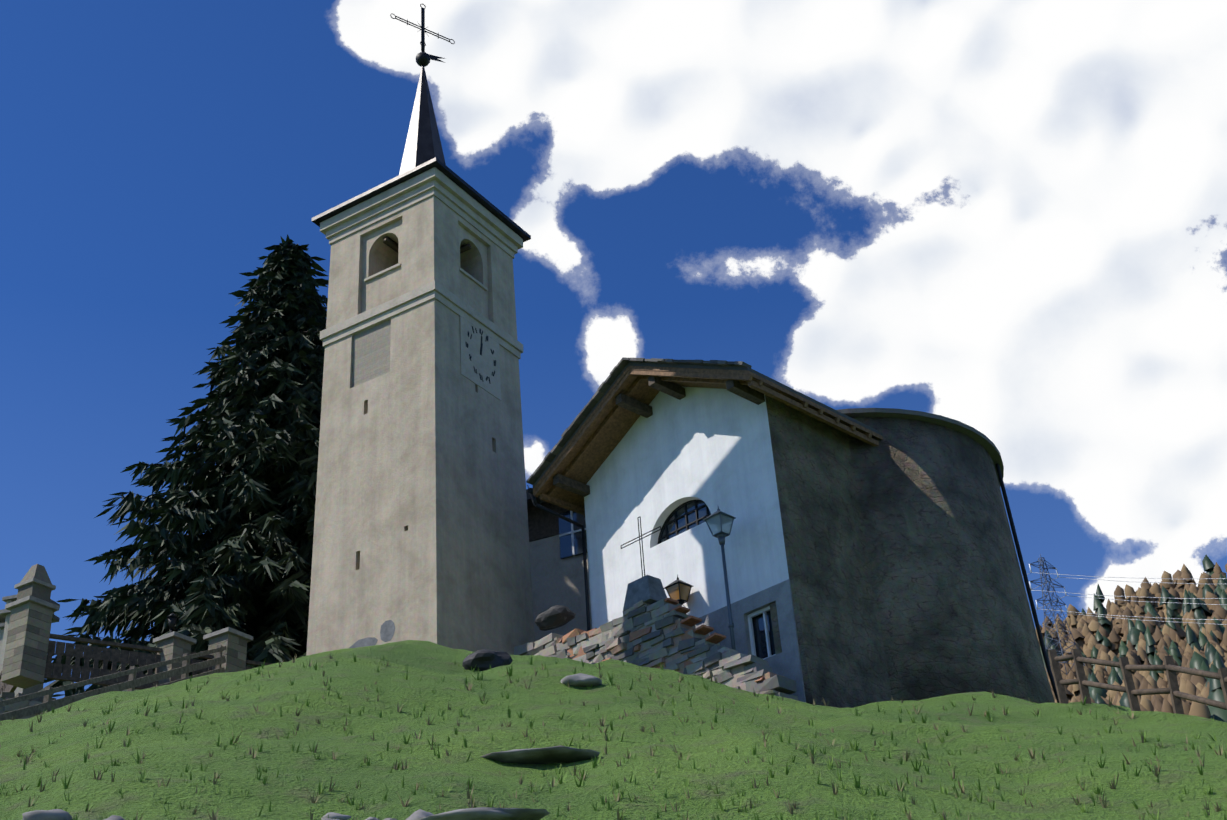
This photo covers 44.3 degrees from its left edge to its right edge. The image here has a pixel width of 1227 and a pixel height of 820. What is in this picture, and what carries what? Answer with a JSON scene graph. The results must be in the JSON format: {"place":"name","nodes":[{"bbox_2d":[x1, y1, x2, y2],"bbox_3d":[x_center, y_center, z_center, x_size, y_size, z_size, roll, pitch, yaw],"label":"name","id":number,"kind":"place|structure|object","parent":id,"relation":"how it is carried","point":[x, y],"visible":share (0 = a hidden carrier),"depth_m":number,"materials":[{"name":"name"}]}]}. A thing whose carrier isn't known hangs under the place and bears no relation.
{"place":"outdoors","nodes":[
{"label":"outdoors","id":0,"kind":"place"},
{"bbox_2d":[0,692,57,718],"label":"terrace retaining wall","id":1,"kind":"structure","parent":0,"point":[17,705],"depth_m":32.02,"materials":[{"name":"grey stone"}]},
{"bbox_2d":[1,564,252,688],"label":"stone pillars","id":2,"kind":"structure","parent":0,"point":[32,608],"depth_m":33.27,"materials":[{"name":"grey stone"}]},
{"bbox_2d":[167,613,177,632],"bbox_3d":[-10.239,4.999,34.903,0.270,0.620,0.270,-20,-34,26],"label":"lantern","id":3,"kind":"object","parent":2,"relation":"on","point":[172,618],"visible":0.81,"depth_m":34.90,"materials":[{"name":"black metal"}]},
{"bbox_2d":[526,489,591,640],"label":"annex building","id":4,"kind":"structure","parent":0,"point":[556,560],"depth_m":45.65,"materials":[{"name":"paint"}]},
{"bbox_2d":[0,640,1226,819],"bbox_3d":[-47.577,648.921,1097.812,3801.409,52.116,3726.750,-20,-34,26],"label":"grassy hill","id":5,"kind":"structure","parent":0,"point":[1053,786],"depth_m":14.44,"materials":[{"name":"green plant"}]},
{"bbox_2d":[0,595,59,695],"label":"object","id":6,"kind":"object","parent":5,"relation":"on","point":[4,618],"visible":0.25,"depth_m":43.61,"materials":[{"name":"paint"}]},
{"bbox_2d":[0,645,226,720],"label":"wooden fence","id":7,"kind":"object","parent":5,"relation":"on","point":[133,682],"visible":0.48,"depth_m":29.59,"materials":[{"name":"wood"}]},
{"bbox_2d":[0,634,271,694],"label":"railing","id":8,"kind":"object","parent":5,"relation":"on","point":[84,672],"visible":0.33,"depth_m":33.64,"materials":[{"name":"wood"}]},
{"bbox_2d":[38,234,328,696],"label":"spruce tree","id":9,"kind":"object","parent":5,"relation":"on","point":[244,564],"visible":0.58,"depth_m":43.80,"materials":[{"name":"green plant"}]},
{"bbox_2d":[22,673,601,819],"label":"rocks","id":10,"kind":"object","parent":5,"relation":"on","point":[556,754],"visible":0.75,"depth_m":10.84,"materials":[{"name":"grey stone"}]},
{"bbox_2d":[306,195,534,655],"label":"bell tower","id":11,"kind":"structure","parent":5,"relation":"on","point":[421,531],"depth_m":37.96,"materials":[{"name":"beige paint"}]},
{"bbox_2d":[352,319,390,386],"bbox_3d":[-6.341,-1.491,39.640,1.330,1.730,0.040,-20,-34,26],"label":"blank wall panel","id":12,"kind":"object","parent":11,"relation":"attached to","point":[371,353],"visible":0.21,"depth_m":39.63,"materials":[{"name":"grey paint"}]},
{"bbox_2d":[349,620,394,647],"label":"bell tower bare patches","id":13,"kind":"object","parent":11,"relation":"attached to","point":[387,630],"visible":0.41,"depth_m":35.23,"materials":[{"name":"grey paint"}]},
{"bbox_2d":[320,167,522,358],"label":"cornice moldings","id":14,"kind":"structure","parent":11,"relation":"attached to","point":[455,198],"depth_m":41.26,"materials":[{"name":"beige paint"}]},
{"bbox_2d":[312,157,530,241],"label":"tower roof","id":15,"kind":"structure","parent":11,"relation":"on","point":[461,183],"depth_m":41.93,"materials":[{"name":"grey metal"}]},
{"bbox_2d":[399,64,445,174],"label":"spire","id":16,"kind":"structure","parent":15,"relation":"on","point":[423,144],"depth_m":44.59,"materials":[{"name":"grey metal"}]},
{"bbox_2d":[390,4,454,66],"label":"weather vane cross","id":17,"kind":"object","parent":16,"relation":"on","point":[423,57],"visible":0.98,"depth_m":46.87,"materials":[{"name":"black metal"}]},
{"bbox_2d":[383,236,470,253],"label":"bell","id":18,"kind":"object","parent":11,"relation":"attached to","point":[390,242],"depth_m":41.72,"materials":[{"name":"brown metal"}]},
{"bbox_2d":[460,316,500,400],"bbox_3d":[-3.543,-1.489,40.101,0.049,2.070,1.740,-20,-34,26],"label":"clock face","id":19,"kind":"object","parent":11,"relation":"attached to","point":[480,357],"depth_m":40.00},
{"bbox_2d":[462,605,575,670],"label":"boulders","id":20,"kind":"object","parent":5,"relation":"on","point":[553,617],"depth_m":23.77,"materials":[{"name":"black stone"}]},
{"bbox_2d":[0,653,1226,819],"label":"grass tufts","id":21,"kind":"object","parent":5,"relation":"on","point":[619,797],"visible":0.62,"depth_m":13.38,"materials":[{"name":"green plant"}]},
{"bbox_2d":[514,599,797,699],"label":"dry stone wall","id":22,"kind":"structure","parent":5,"relation":"on","point":[644,634],"depth_m":31.48,"materials":[{"name":"grey stone"}]},
{"bbox_2d":[623,575,666,610],"bbox_3d":[0.686,4.000,32.625,0.600,0.620,0.840,23,-40,-39],"label":"stone pedestal","id":23,"kind":"object","parent":22,"relation":"on","point":[648,589],"visible":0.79,"depth_m":32.44,"materials":[{"name":"grey stone"}]},
{"bbox_2d":[621,516,660,576],"bbox_3d":[0.618,3.056,33.166,0.024,1.561,1.262,23,-40,-39],"label":"iron cross","id":24,"kind":"object","parent":23,"relation":"on","point":[639,542],"visible":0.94,"depth_m":33.24,"materials":[{"name":"black metal"}]},
{"bbox_2d":[665,598,725,643],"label":"wall coping stones","id":25,"kind":"object","parent":22,"relation":"attached to","point":[714,638],"depth_m":31.12,"materials":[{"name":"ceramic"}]},
{"bbox_2d":[703,507,735,649],"bbox_3d":[2.433,4.292,31.438,0.525,5.132,0.525,23,-40,-39],"label":"lamp post","id":26,"kind":"object","parent":5,"relation":"on","point":[718,518],"visible":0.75,"depth_m":32.26,"materials":[{"name":"grey metal"}]},
{"bbox_2d":[695,579,805,702],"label":"wall base plinth","id":27,"kind":"structure","parent":5,"relation":"on","point":[786,662],"depth_m":31.55,"materials":[{"name":"grey paint"}]},
{"bbox_2d":[765,395,891,707],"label":"church side wall","id":28,"kind":"structure","parent":5,"relation":"on","point":[840,642],"depth_m":32.61,"materials":[{"name":"grey paint"}]},
{"bbox_2d":[848,417,1054,703],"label":"curved apse wall","id":29,"kind":"structure","parent":5,"relation":"on","point":[955,614],"depth_m":34.37,"materials":[{"name":"grey paint"}]},
{"bbox_2d":[837,408,1003,484],"bbox_3d":[5.613,1.495,40.032,9.040,1.890,9.040,23,-40,-39],"label":"apse roof edge","id":30,"kind":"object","parent":29,"relation":"on","point":[986,443],"depth_m":36.24,"materials":[{"name":"grey metal"}]},
{"bbox_2d":[995,463,1058,702],"bbox_3d":[10.198,4.573,36.564,0.095,7.446,0.446,54,-63,-56],"label":"downpipe","id":31,"kind":"object","parent":29,"relation":"attached to","point":[1030,597],"visible":0.92,"depth_m":36.77,"materials":[{"name":"metal"}]},
{"bbox_2d":[1048,649,1226,713],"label":"rustic fence","id":32,"kind":"object","parent":5,"relation":"on","point":[1170,668],"visible":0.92,"depth_m":20.43,"materials":[{"name":"brown wood"}]},
{"bbox_2d":[0,0,1226,699],"label":"sky","id":33,"kind":"structure","parent":0,"point":[1006,220],"materials":[{"name":"blue"}]},
{"bbox_2d":[664,574,692,604],"bbox_3d":[1.470,3.998,33.362,0.569,0.736,0.501,23,-40,-39],"label":"lantern","id":34,"kind":"object","parent":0,"point":[678,590],"visible":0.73,"depth_m":33.19,"materials":[{"name":"yellow glass"}]},
{"bbox_2d":[584,387,788,628],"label":"church front wall","id":35,"kind":"structure","parent":0,"point":[711,448],"depth_m":34.62,"materials":[{"name":"white paint"}]},
{"bbox_2d":[526,357,882,515],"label":"church roof","id":36,"kind":"structure","parent":35,"relation":"on","point":[615,408],"depth_m":35.86,"materials":[{"name":"brown wood"}]},
{"bbox_2d":[528,488,590,630],"bbox_3d":[1.521,5.510,38.160,8.950,5.417,0.703,23,-40,-39],"label":"gutter downpipe","id":37,"kind":"object","parent":36,"relation":"attached to","point":[581,526],"visible":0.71,"depth_m":36.54,"materials":[{"name":"metal"}]},
{"bbox_2d":[657,500,775,658],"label":"windows","id":38,"kind":"structure","parent":35,"relation":"in","point":[685,516],"depth_m":34.30,"materials":[{"name":"glass"}]},
{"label":"mountain terrain","id":39,"kind":"structure","parent":0,"visible":0},
{"bbox_2d":[1030,555,1084,674],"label":"electricity pylon","id":40,"kind":"object","parent":39,"relation":"attached to","point":[1046,581],"visible":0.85,"depth_m":356.06,"materials":[{"name":"grey metal"}]},
{"bbox_2d":[1029,564,1067,613],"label":"pylon insulators","id":41,"kind":"object","parent":40,"relation":"attached to","point":[1036,600],"visible":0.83,"depth_m":359.13,"materials":[{"name":"white ceramic"}]},
{"bbox_2d":[1026,572,1226,625],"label":"power lines","id":42,"kind":"object","parent":41,"relation":"hanging from","point":[1137,601],"visible":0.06,"depth_m":338.12,"materials":[{"name":"grey metal"}]},
{"bbox_2d":[1036,555,1226,721],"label":"forest trees","id":43,"kind":"object","parent":39,"relation":"on","point":[1195,644],"visible":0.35,"depth_m":381.60,"materials":[{"name":"brown plant"}]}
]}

